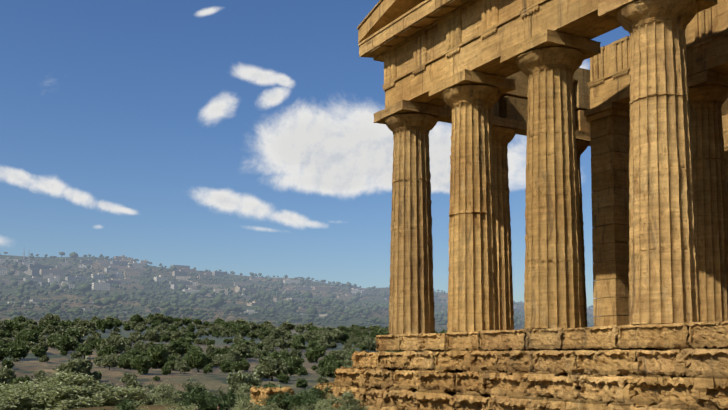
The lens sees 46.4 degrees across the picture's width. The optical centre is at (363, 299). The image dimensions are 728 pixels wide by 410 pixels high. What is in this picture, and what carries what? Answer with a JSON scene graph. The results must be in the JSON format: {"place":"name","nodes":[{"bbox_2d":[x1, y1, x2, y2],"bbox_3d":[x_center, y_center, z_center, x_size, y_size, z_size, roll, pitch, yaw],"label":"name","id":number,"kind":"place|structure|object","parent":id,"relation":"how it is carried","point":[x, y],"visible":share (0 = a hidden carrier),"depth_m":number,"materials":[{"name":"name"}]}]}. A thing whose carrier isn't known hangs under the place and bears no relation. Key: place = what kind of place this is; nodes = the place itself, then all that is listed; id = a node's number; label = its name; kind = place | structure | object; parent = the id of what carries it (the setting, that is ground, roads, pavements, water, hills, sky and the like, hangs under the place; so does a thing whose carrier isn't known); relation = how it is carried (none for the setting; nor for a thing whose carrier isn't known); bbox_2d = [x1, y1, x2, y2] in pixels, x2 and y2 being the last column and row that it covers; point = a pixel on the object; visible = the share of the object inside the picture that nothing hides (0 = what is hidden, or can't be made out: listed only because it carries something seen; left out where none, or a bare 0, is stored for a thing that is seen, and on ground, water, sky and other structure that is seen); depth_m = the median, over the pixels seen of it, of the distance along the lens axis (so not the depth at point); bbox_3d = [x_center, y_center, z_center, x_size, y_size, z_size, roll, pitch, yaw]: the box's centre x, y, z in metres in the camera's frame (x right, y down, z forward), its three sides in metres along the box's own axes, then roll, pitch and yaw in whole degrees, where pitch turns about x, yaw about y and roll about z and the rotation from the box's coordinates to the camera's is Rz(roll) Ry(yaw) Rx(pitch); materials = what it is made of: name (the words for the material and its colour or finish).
{"place":"outdoors","nodes":[
{"label":"outdoors","id":0,"kind":"place"},
{"bbox_2d":[0,255,595,409],"bbox_3d":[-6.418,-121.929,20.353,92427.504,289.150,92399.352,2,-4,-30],"label":"ground","id":1,"kind":"structure","parent":0,"point":[215,379],"depth_m":1153.73,"materials":[{"name":"soil"}]},
{"bbox_2d":[0,346,10,360],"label":"orchard tree","id":2,"kind":"object","parent":1,"relation":"on","point":[4,352],"visible":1,"depth_m":459.52,"materials":[{"name":"green plant"}]},
{"bbox_2d":[0,329,11,344],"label":"orchard tree","id":3,"kind":"object","parent":1,"relation":"on","point":[5,334],"visible":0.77,"depth_m":584.39,"materials":[{"name":"green plant"}]},
{"bbox_2d":[1,359,14,368],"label":"orchard tree","id":4,"kind":"object","parent":1,"relation":"on","point":[8,363],"visible":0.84,"depth_m":396.20,"materials":[{"name":"green plant"}]},
{"bbox_2d":[0,365,16,385],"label":"orchard tree","id":5,"kind":"object","parent":1,"relation":"on","point":[6,375],"visible":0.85,"depth_m":308.61,"materials":[{"name":"green plant"}]},
{"bbox_2d":[2,319,18,331],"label":"orchard tree","id":6,"kind":"object","parent":1,"relation":"on","point":[10,325],"visible":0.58,"depth_m":675.04,"materials":[{"name":"green plant"}]},
{"bbox_2d":[8,340,29,359],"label":"orchard tree","id":7,"kind":"object","parent":1,"relation":"on","point":[20,350],"visible":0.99,"depth_m":480.11,"materials":[{"name":"green plant"}]},
{"bbox_2d":[8,375,32,384],"bbox_3d":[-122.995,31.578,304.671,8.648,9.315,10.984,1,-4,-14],"label":"bush","id":8,"kind":"object","parent":1,"relation":"on","point":[22,379],"visible":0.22,"depth_m":302.39,"materials":[{"name":"green plant"}]},
{"bbox_2d":[12,321,28,331],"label":"orchard tree","id":9,"kind":"object","parent":1,"relation":"on","point":[19,326],"visible":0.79,"depth_m":664.33,"materials":[{"name":"green plant"}]},
{"bbox_2d":[19,334,34,342],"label":"orchard tree","id":10,"kind":"object","parent":1,"relation":"on","point":[24,338],"visible":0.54,"depth_m":545.00,"materials":[{"name":"green plant"}]},
{"bbox_2d":[15,328,39,342],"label":"orchard tree","id":11,"kind":"object","parent":1,"relation":"on","point":[34,333],"visible":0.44,"depth_m":563.16,"materials":[{"name":"green plant"}]},
{"bbox_2d":[31,348,44,357],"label":"orchard tree","id":12,"kind":"object","parent":1,"relation":"on","point":[38,352],"visible":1,"depth_m":496.44,"materials":[{"name":"green plant"}]},
{"bbox_2d":[30,341,48,353],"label":"orchard tree","id":13,"kind":"object","parent":1,"relation":"on","point":[44,346],"visible":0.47,"depth_m":511.66,"materials":[{"name":"green plant"}]},
{"bbox_2d":[34,369,48,380],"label":"bush","id":14,"kind":"object","parent":1,"relation":"on","point":[39,374],"visible":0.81,"depth_m":365.27,"materials":[{"name":"green plant"}]},
{"bbox_2d":[43,325,59,333],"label":"orchard tree","id":15,"kind":"object","parent":1,"relation":"on","point":[50,329],"visible":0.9,"depth_m":673.66,"materials":[{"name":"green plant"}]},
{"bbox_2d":[44,313,60,322],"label":"orchard tree","id":16,"kind":"object","parent":1,"relation":"on","point":[53,317],"visible":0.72,"depth_m":807.04,"materials":[{"name":"green plant"}]},
{"bbox_2d":[46,329,68,340],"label":"orchard tree","id":17,"kind":"object","parent":1,"relation":"on","point":[61,332],"visible":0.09,"depth_m":577.43,"materials":[{"name":"green plant"}]},
{"bbox_2d":[54,333,77,351],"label":"orchard tree","id":18,"kind":"object","parent":1,"relation":"on","point":[63,343],"visible":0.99,"depth_m":522.10,"materials":[{"name":"green plant"}]},
{"bbox_2d":[56,356,92,377],"bbox_3d":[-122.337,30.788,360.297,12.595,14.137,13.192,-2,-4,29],"label":"bush","id":19,"kind":"object","parent":1,"relation":"on","point":[81,365],"visible":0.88,"depth_m":357.37,"materials":[{"name":"green plant"}]},
{"bbox_2d":[67,328,81,341],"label":"orchard tree","id":20,"kind":"object","parent":1,"relation":"on","point":[72,332],"visible":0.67,"depth_m":623.91,"materials":[{"name":"green plant"}]},
{"bbox_2d":[0,368,155,409],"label":"bush","id":21,"kind":"object","parent":1,"relation":"on","point":[63,391],"visible":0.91,"depth_m":28.18,"materials":[{"name":"green plant"}]},
{"bbox_2d":[68,325,87,336],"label":"orchard tree","id":22,"kind":"object","parent":1,"relation":"on","point":[83,331],"visible":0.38,"depth_m":638.03,"materials":[{"name":"green plant"}]},
{"bbox_2d":[74,346,93,357],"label":"orchard tree","id":23,"kind":"object","parent":1,"relation":"on","point":[86,351],"visible":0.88,"depth_m":497.54,"materials":[{"name":"green plant"}]},
{"bbox_2d":[93,354,109,367],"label":"orchard tree","id":24,"kind":"object","parent":1,"relation":"on","point":[98,360],"visible":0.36,"depth_m":434.68,"materials":[{"name":"green plant"}]},
{"bbox_2d":[95,319,113,332],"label":"orchard tree","id":25,"kind":"object","parent":1,"relation":"on","point":[102,325],"visible":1,"depth_m":752.93,"materials":[{"name":"green plant"}]},
{"bbox_2d":[97,345,116,355],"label":"orchard tree","id":26,"kind":"object","parent":1,"relation":"on","point":[108,349],"visible":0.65,"depth_m":489.71,"materials":[{"name":"green plant"}]},
{"bbox_2d":[102,356,117,369],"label":"orchard tree","id":27,"kind":"object","parent":1,"relation":"on","point":[111,362],"visible":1,"depth_m":418.37,"materials":[{"name":"green plant"}]},
{"bbox_2d":[100,335,124,353],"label":"orchard tree","id":28,"kind":"object","parent":1,"relation":"on","point":[118,342],"visible":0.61,"depth_m":503.20,"materials":[{"name":"green plant"}]},
{"bbox_2d":[98,396,141,409],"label":"shrub","id":29,"kind":"object","parent":1,"relation":"on","point":[126,404],"visible":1,"depth_m":14.63,"materials":[{"name":"green plant"}]},
{"bbox_2d":[117,354,132,368],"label":"orchard tree","id":30,"kind":"object","parent":1,"relation":"on","point":[121,356],"visible":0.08,"depth_m":432.53,"materials":[{"name":"green plant"}]},
{"bbox_2d":[120,355,136,369],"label":"orchard tree","id":31,"kind":"object","parent":1,"relation":"on","point":[125,361],"visible":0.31,"depth_m":421.52,"materials":[{"name":"green plant"}]},
{"bbox_2d":[120,372,137,382],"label":"bush","id":32,"kind":"object","parent":1,"relation":"on","point":[127,376],"visible":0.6,"depth_m":372.37,"materials":[{"name":"green plant"}]},
{"bbox_2d":[125,376,141,387],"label":"bush","id":33,"kind":"object","parent":1,"relation":"on","point":[134,382],"visible":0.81,"depth_m":349.48,"materials":[{"name":"green plant"}]},
{"bbox_2d":[125,348,144,356],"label":"orchard tree","id":34,"kind":"object","parent":1,"relation":"on","point":[135,352],"visible":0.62,"depth_m":474.39,"materials":[{"name":"green plant"}]},
{"bbox_2d":[129,313,143,322],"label":"orchard tree","id":35,"kind":"object","parent":1,"relation":"on","point":[137,318],"visible":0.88,"depth_m":878.18,"materials":[{"name":"green plant"}]},
{"bbox_2d":[133,340,146,348],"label":"orchard tree","id":36,"kind":"object","parent":1,"relation":"on","point":[140,344],"visible":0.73,"depth_m":558.43,"materials":[{"name":"green plant"}]},
{"bbox_2d":[129,355,151,374],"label":"orchard tree","id":37,"kind":"object","parent":1,"relation":"on","point":[140,364],"visible":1,"depth_m":397.59,"materials":[{"name":"green plant"}]},
{"bbox_2d":[143,328,158,340],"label":"orchard tree","id":38,"kind":"object","parent":1,"relation":"on","point":[151,335],"visible":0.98,"depth_m":635.73,"materials":[{"name":"green plant"}]},
{"bbox_2d":[145,345,169,368],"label":"orchard tree","id":39,"kind":"object","parent":1,"relation":"on","point":[157,356],"visible":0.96,"depth_m":459.51,"materials":[{"name":"green plant"}]},
{"bbox_2d":[133,380,184,405],"bbox_3d":[-12.175,6.720,47.881,4.837,4.428,5.804,3,-5,-37],"label":"bush","id":40,"kind":"object","parent":1,"relation":"on","point":[161,397],"visible":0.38,"depth_m":47.68,"materials":[{"name":"green plant"}]},
{"bbox_2d":[161,366,170,374],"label":"orchard tree","id":41,"kind":"object","parent":1,"relation":"on","point":[165,370],"visible":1,"depth_m":402.13,"materials":[{"name":"green plant"}]},
{"bbox_2d":[137,401,198,409],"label":"shrub","id":42,"kind":"object","parent":1,"relation":"on","point":[192,407],"visible":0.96,"depth_m":13.13,"materials":[{"name":"green plant"}]},
{"bbox_2d":[145,382,193,402],"bbox_3d":[-13.405,7.828,59.799,4.832,4.048,6.112,2,-4,-26],"label":"bush","id":43,"kind":"object","parent":1,"relation":"on","point":[179,392],"visible":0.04,"depth_m":59.64,"materials":[{"name":"green plant"}]},
{"bbox_2d":[169,340,184,356],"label":"orchard tree","id":44,"kind":"object","parent":1,"relation":"on","point":[177,346],"visible":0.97,"depth_m":522.53,"materials":[{"name":"green plant"}]},
{"bbox_2d":[170,330,184,339],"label":"orchard tree","id":45,"kind":"object","parent":1,"relation":"on","point":[176,335],"visible":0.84,"depth_m":691.25,"materials":[{"name":"green plant"}]},
{"bbox_2d":[174,360,188,373],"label":"orchard tree","id":46,"kind":"object","parent":1,"relation":"on","point":[178,364],"visible":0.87,"depth_m":412.18,"materials":[{"name":"green plant"}]},
{"bbox_2d":[175,337,192,354],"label":"orchard tree","id":47,"kind":"object","parent":1,"relation":"on","point":[185,340],"visible":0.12,"depth_m":575.19,"materials":[{"name":"green plant"}]},
{"bbox_2d":[182,346,207,371],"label":"orchard tree","id":48,"kind":"object","parent":1,"relation":"on","point":[196,358],"visible":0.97,"depth_m":433.91,"materials":[{"name":"green plant"}]},
{"bbox_2d":[10,258,389,288],"bbox_3d":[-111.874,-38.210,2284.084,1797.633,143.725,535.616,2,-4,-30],"label":"crest trees","id":49,"kind":"object","parent":1,"relation":"on","point":[74,263],"visible":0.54,"depth_m":2083.80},
{"bbox_2d":[205,344,216,354],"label":"orchard tree","id":50,"kind":"object","parent":1,"relation":"on","point":[210,349],"visible":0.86,"depth_m":524.77,"materials":[{"name":"green plant"}]},
{"bbox_2d":[179,378,244,403],"bbox_3d":[-7.853,6.320,42.909,4.287,4.730,5.422,0,-4,3],"label":"bush","id":51,"kind":"object","parent":1,"relation":"on","point":[197,390],"visible":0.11,"depth_m":43.45,"materials":[{"name":"green plant"}]},
{"bbox_2d":[174,391,262,409],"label":"shrub","id":52,"kind":"object","parent":1,"relation":"on","point":[205,404],"visible":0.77,"depth_m":15.15,"materials":[{"name":"green plant"}]},
{"bbox_2d":[213,347,227,356],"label":"orchard tree","id":53,"kind":"object","parent":1,"relation":"on","point":[221,351],"visible":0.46,"depth_m":510.84,"materials":[{"name":"green plant"}]},
{"bbox_2d":[212,354,230,366],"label":"orchard tree","id":54,"kind":"object","parent":1,"relation":"on","point":[218,358],"visible":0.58,"depth_m":469.73,"materials":[{"name":"green plant"}]},
{"bbox_2d":[0,297,446,330],"bbox_3d":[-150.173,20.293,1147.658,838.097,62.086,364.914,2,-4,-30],"label":"slope trees","id":55,"kind":"object","parent":1,"relation":"on","point":[80,312],"visible":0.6,"depth_m":1058.80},
{"bbox_2d":[219,360,231,372],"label":"orchard tree","id":56,"kind":"object","parent":1,"relation":"on","point":[225,366],"visible":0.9,"depth_m":443.56,"materials":[{"name":"green plant"}]},
{"bbox_2d":[222,350,240,362],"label":"orchard tree","id":57,"kind":"object","parent":1,"relation":"on","point":[233,356],"visible":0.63,"depth_m":484.29,"materials":[{"name":"green plant"}]},
{"bbox_2d":[218,386,250,402],"bbox_3d":[-5.100,5.269,35.047,2.957,3.529,2.338,-3,-5,36],"label":"bush","id":58,"kind":"object","parent":1,"relation":"on","point":[228,395],"visible":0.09,"depth_m":34.89,"materials":[{"name":"green plant"}]},
{"bbox_2d":[229,361,244,372],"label":"orchard tree","id":59,"kind":"object","parent":1,"relation":"on","point":[236,366],"visible":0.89,"depth_m":438.85,"materials":[{"name":"green plant"}]},
{"bbox_2d":[228,343,250,358],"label":"orchard tree","id":60,"kind":"object","parent":1,"relation":"on","point":[244,347],"visible":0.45,"depth_m":507.74,"materials":[{"name":"green plant"}]},
{"bbox_2d":[235,324,250,336],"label":"orchard tree","id":61,"kind":"object","parent":1,"relation":"on","point":[245,328],"visible":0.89,"depth_m":806.50,"materials":[{"name":"green plant"}]},
{"bbox_2d":[226,369,262,392],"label":"orchard tree","id":62,"kind":"object","parent":1,"relation":"on","point":[239,377],"visible":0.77,"depth_m":335.10,"materials":[{"name":"green plant"}]},
{"bbox_2d":[248,321,260,330],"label":"orchard tree","id":63,"kind":"object","parent":1,"relation":"on","point":[252,325],"visible":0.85,"depth_m":875.11,"materials":[{"name":"green plant"}]},
{"bbox_2d":[234,382,275,399],"bbox_3d":[-7.221,7.505,57.363,5.531,4.052,4.609,0,-4,4],"label":"bush","id":64,"kind":"object","parent":1,"relation":"on","point":[244,391],"visible":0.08,"depth_m":56.51,"materials":[{"name":"green plant"}]},
{"bbox_2d":[0,255,519,317],"bbox_3d":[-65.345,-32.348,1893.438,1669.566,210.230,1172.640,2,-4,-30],"label":"town buildings","id":65,"kind":"structure","parent":1,"relation":"on","point":[49,271],"depth_m":1796.46,"materials":[{"name":"paint"}]},
{"bbox_2d":[225,395,294,409],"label":"shrub","id":66,"kind":"object","parent":1,"relation":"on","point":[245,403],"visible":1,"depth_m":13.53,"materials":[{"name":"green plant"}]},
{"bbox_2d":[253,356,287,380],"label":"orchard tree","id":67,"kind":"object","parent":1,"relation":"on","point":[268,367],"visible":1,"depth_m":393.47,"materials":[{"name":"green plant"}]},
{"bbox_2d":[269,349,284,360],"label":"orchard tree","id":68,"kind":"object","parent":1,"relation":"on","point":[277,356],"visible":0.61,"depth_m":479.55,"materials":[{"name":"green plant"}]},
{"bbox_2d":[275,338,291,348],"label":"orchard tree","id":69,"kind":"object","parent":1,"relation":"on","point":[281,343],"visible":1,"depth_m":636.93,"materials":[{"name":"green plant"}]},
{"bbox_2d":[277,374,289,383],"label":"bush","id":70,"kind":"object","parent":1,"relation":"on","point":[284,378],"visible":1,"depth_m":385.88,"materials":[{"name":"green plant"}]},
{"bbox_2d":[281,321,295,329],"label":"orchard tree","id":71,"kind":"object","parent":1,"relation":"on","point":[287,325],"visible":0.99,"depth_m":900.75,"materials":[{"name":"green plant"}]},
{"bbox_2d":[285,361,294,375],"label":"orchard tree","id":72,"kind":"object","parent":1,"relation":"on","point":[290,371],"visible":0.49,"depth_m":422.00,"materials":[{"name":"green plant"}]},
{"bbox_2d":[282,356,304,372],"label":"orchard tree","id":73,"kind":"object","parent":1,"relation":"on","point":[296,362],"visible":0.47,"depth_m":455.53,"materials":[{"name":"green plant"}]},
{"bbox_2d":[257,383,333,409],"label":"shrub","id":74,"kind":"object","parent":1,"relation":"on","point":[288,401],"visible":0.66,"depth_m":16.74,"materials":[{"name":"green plant"}]},
{"bbox_2d":[289,349,302,357],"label":"orchard tree","id":75,"kind":"object","parent":1,"relation":"on","point":[294,353],"visible":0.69,"depth_m":537.38,"materials":[{"name":"green plant"}]},
{"bbox_2d":[0,252,600,328],"bbox_3d":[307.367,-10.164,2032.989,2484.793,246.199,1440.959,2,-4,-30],"label":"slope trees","id":76,"kind":"object","parent":1,"relation":"on","point":[325,302],"visible":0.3,"depth_m":1588.58,"materials":[{"name":"green plant"}]},
{"bbox_2d":[296,378,307,387],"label":"bush","id":77,"kind":"object","parent":1,"relation":"on","point":[301,383],"visible":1,"depth_m":375.45,"materials":[{"name":"green plant"}]},
{"bbox_2d":[296,367,307,375],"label":"bush","id":78,"kind":"object","parent":1,"relation":"on","point":[302,371],"visible":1,"depth_m":430.43,"materials":[{"name":"green plant"}]},
{"bbox_2d":[304,345,326,362],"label":"orchard tree","id":79,"kind":"object","parent":1,"relation":"on","point":[315,353],"visible":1,"depth_m":509.99,"materials":[{"name":"green plant"}]},
{"bbox_2d":[316,375,328,383],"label":"bush","id":80,"kind":"object","parent":1,"relation":"on","point":[321,379],"visible":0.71,"depth_m":379.41,"materials":[{"name":"green plant"}]},
{"bbox_2d":[250,386,404,409],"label":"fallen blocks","id":81,"kind":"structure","parent":1,"relation":"on","point":[258,394],"depth_m":26.27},
{"bbox_2d":[320,354,335,366],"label":"orchard tree","id":82,"kind":"object","parent":1,"relation":"on","point":[330,357],"visible":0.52,"depth_m":487.56,"materials":[{"name":"green plant"}]},
{"bbox_2d":[320,331,337,344],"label":"orchard tree","id":83,"kind":"object","parent":1,"relation":"on","point":[329,337],"visible":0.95,"depth_m":734.02,"materials":[{"name":"green plant"}]},
{"bbox_2d":[323,365,337,377],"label":"orchard tree","id":84,"kind":"object","parent":1,"relation":"on","point":[328,370],"visible":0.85,"depth_m":423.93,"materials":[{"name":"green plant"}]},
{"bbox_2d":[291,389,370,409],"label":"shrub","id":85,"kind":"object","parent":1,"relation":"on","point":[350,401],"visible":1,"depth_m":14.78,"materials":[{"name":"green plant"}]},
{"bbox_2d":[324,359,341,368],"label":"orchard tree","id":86,"kind":"object","parent":1,"relation":"on","point":[337,363],"visible":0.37,"depth_m":459.00,"materials":[{"name":"green plant"}]},
{"bbox_2d":[327,349,343,362],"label":"orchard tree","id":87,"kind":"object","parent":1,"relation":"on","point":[339,357],"visible":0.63,"depth_m":503.17,"materials":[{"name":"green plant"}]},
{"bbox_2d":[330,329,343,339],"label":"orchard tree","id":88,"kind":"object","parent":1,"relation":"on","point":[339,333],"visible":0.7,"depth_m":757.79,"materials":[{"name":"green plant"}]},
{"bbox_2d":[362,337,377,351],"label":"orchard tree","id":89,"kind":"object","parent":1,"relation":"on","point":[370,343],"visible":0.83,"depth_m":668.53,"materials":[{"name":"green plant"}]},
{"bbox_2d":[372,327,388,334],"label":"orchard tree","id":90,"kind":"object","parent":1,"relation":"on","point":[378,331],"visible":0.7,"depth_m":821.76,"materials":[{"name":"green plant"}]},
{"bbox_2d":[440,68,590,145],"bbox_3d":[22.409,-7.899,28.685,38.485,4.904,17.650,2,-4,-30],"label":"entablature","id":91,"kind":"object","parent":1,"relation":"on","point":[512,104],"visible":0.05,"depth_m":26.87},
{"bbox_2d":[314,382,719,409],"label":"stone step","id":92,"kind":"object","parent":1,"relation":"on","point":[421,399],"visible":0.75,"depth_m":19.05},
{"bbox_2d":[334,366,727,409],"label":"stone step","id":93,"kind":"object","parent":92,"relation":"on","point":[696,391],"visible":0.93,"depth_m":17.11,"materials":[{"name":"stone"}]},
{"bbox_2d":[351,347,727,376],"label":"stone step","id":94,"kind":"object","parent":93,"relation":"on","point":[687,362],"visible":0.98,"depth_m":17.68,"materials":[{"name":"stone"}]},
{"bbox_2d":[375,321,727,350],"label":"stone step","id":95,"kind":"object","parent":94,"relation":"on","point":[711,334],"visible":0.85,"depth_m":18.07,"materials":[{"name":"stone"}]},
{"bbox_2d":[373,100,449,334],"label":"column","id":96,"kind":"structure","parent":95,"relation":"on","point":[410,125],"depth_m":24.69,"materials":[{"name":"stone"}]},
{"bbox_2d":[429,69,515,331],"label":"column","id":97,"kind":"structure","parent":95,"relation":"on","point":[470,98],"depth_m":22.11,"materials":[{"name":"stone"}]},
{"bbox_2d":[357,0,620,107],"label":"entablature","id":98,"kind":"structure","parent":97,"relation":"on","point":[382,22],"depth_m":22.26,"materials":[{"name":"stone"}]},
{"bbox_2d":[370,0,539,90],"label":"entablature triglyphs","id":99,"kind":"object","parent":98,"relation":"attached to","point":[490,13],"visible":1,"depth_m":22.73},
{"bbox_2d":[491,116,526,329],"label":"column","id":100,"kind":"structure","parent":95,"relation":"on","point":[505,131],"depth_m":26.17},
{"bbox_2d":[500,29,600,329],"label":"column","id":101,"kind":"structure","parent":95,"relation":"on","point":[548,62],"depth_m":19.44,"materials":[{"name":"stone"}]},
{"bbox_2d":[576,130,590,327],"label":"column","id":102,"kind":"structure","parent":95,"relation":"on","point":[583,139],"depth_m":27.80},
{"bbox_2d":[598,0,717,324],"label":"column","id":103,"kind":"structure","parent":95,"relation":"on","point":[663,274],"depth_m":16.69,"materials":[{"name":"stone"}]},
{"bbox_2d":[431,347,727,409],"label":"stone step","id":104,"kind":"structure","parent":1,"relation":"on","point":[596,349],"depth_m":18.85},
{"bbox_2d":[584,0,727,326],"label":"inner temple wall","id":105,"kind":"structure","parent":104,"relation":"on","point":[607,114],"depth_m":24.59,"materials":[{"name":"stone"}]},
{"bbox_2d":[687,70,727,321],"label":"column","id":106,"kind":"structure","parent":104,"relation":"on","point":[708,93],"depth_m":22.09,"materials":[{"name":"stone"}]},
{"bbox_2d":[0,0,629,308],"label":"sky","id":107,"kind":"structure","parent":0,"point":[238,136],"materials":[{"name":"blue"}]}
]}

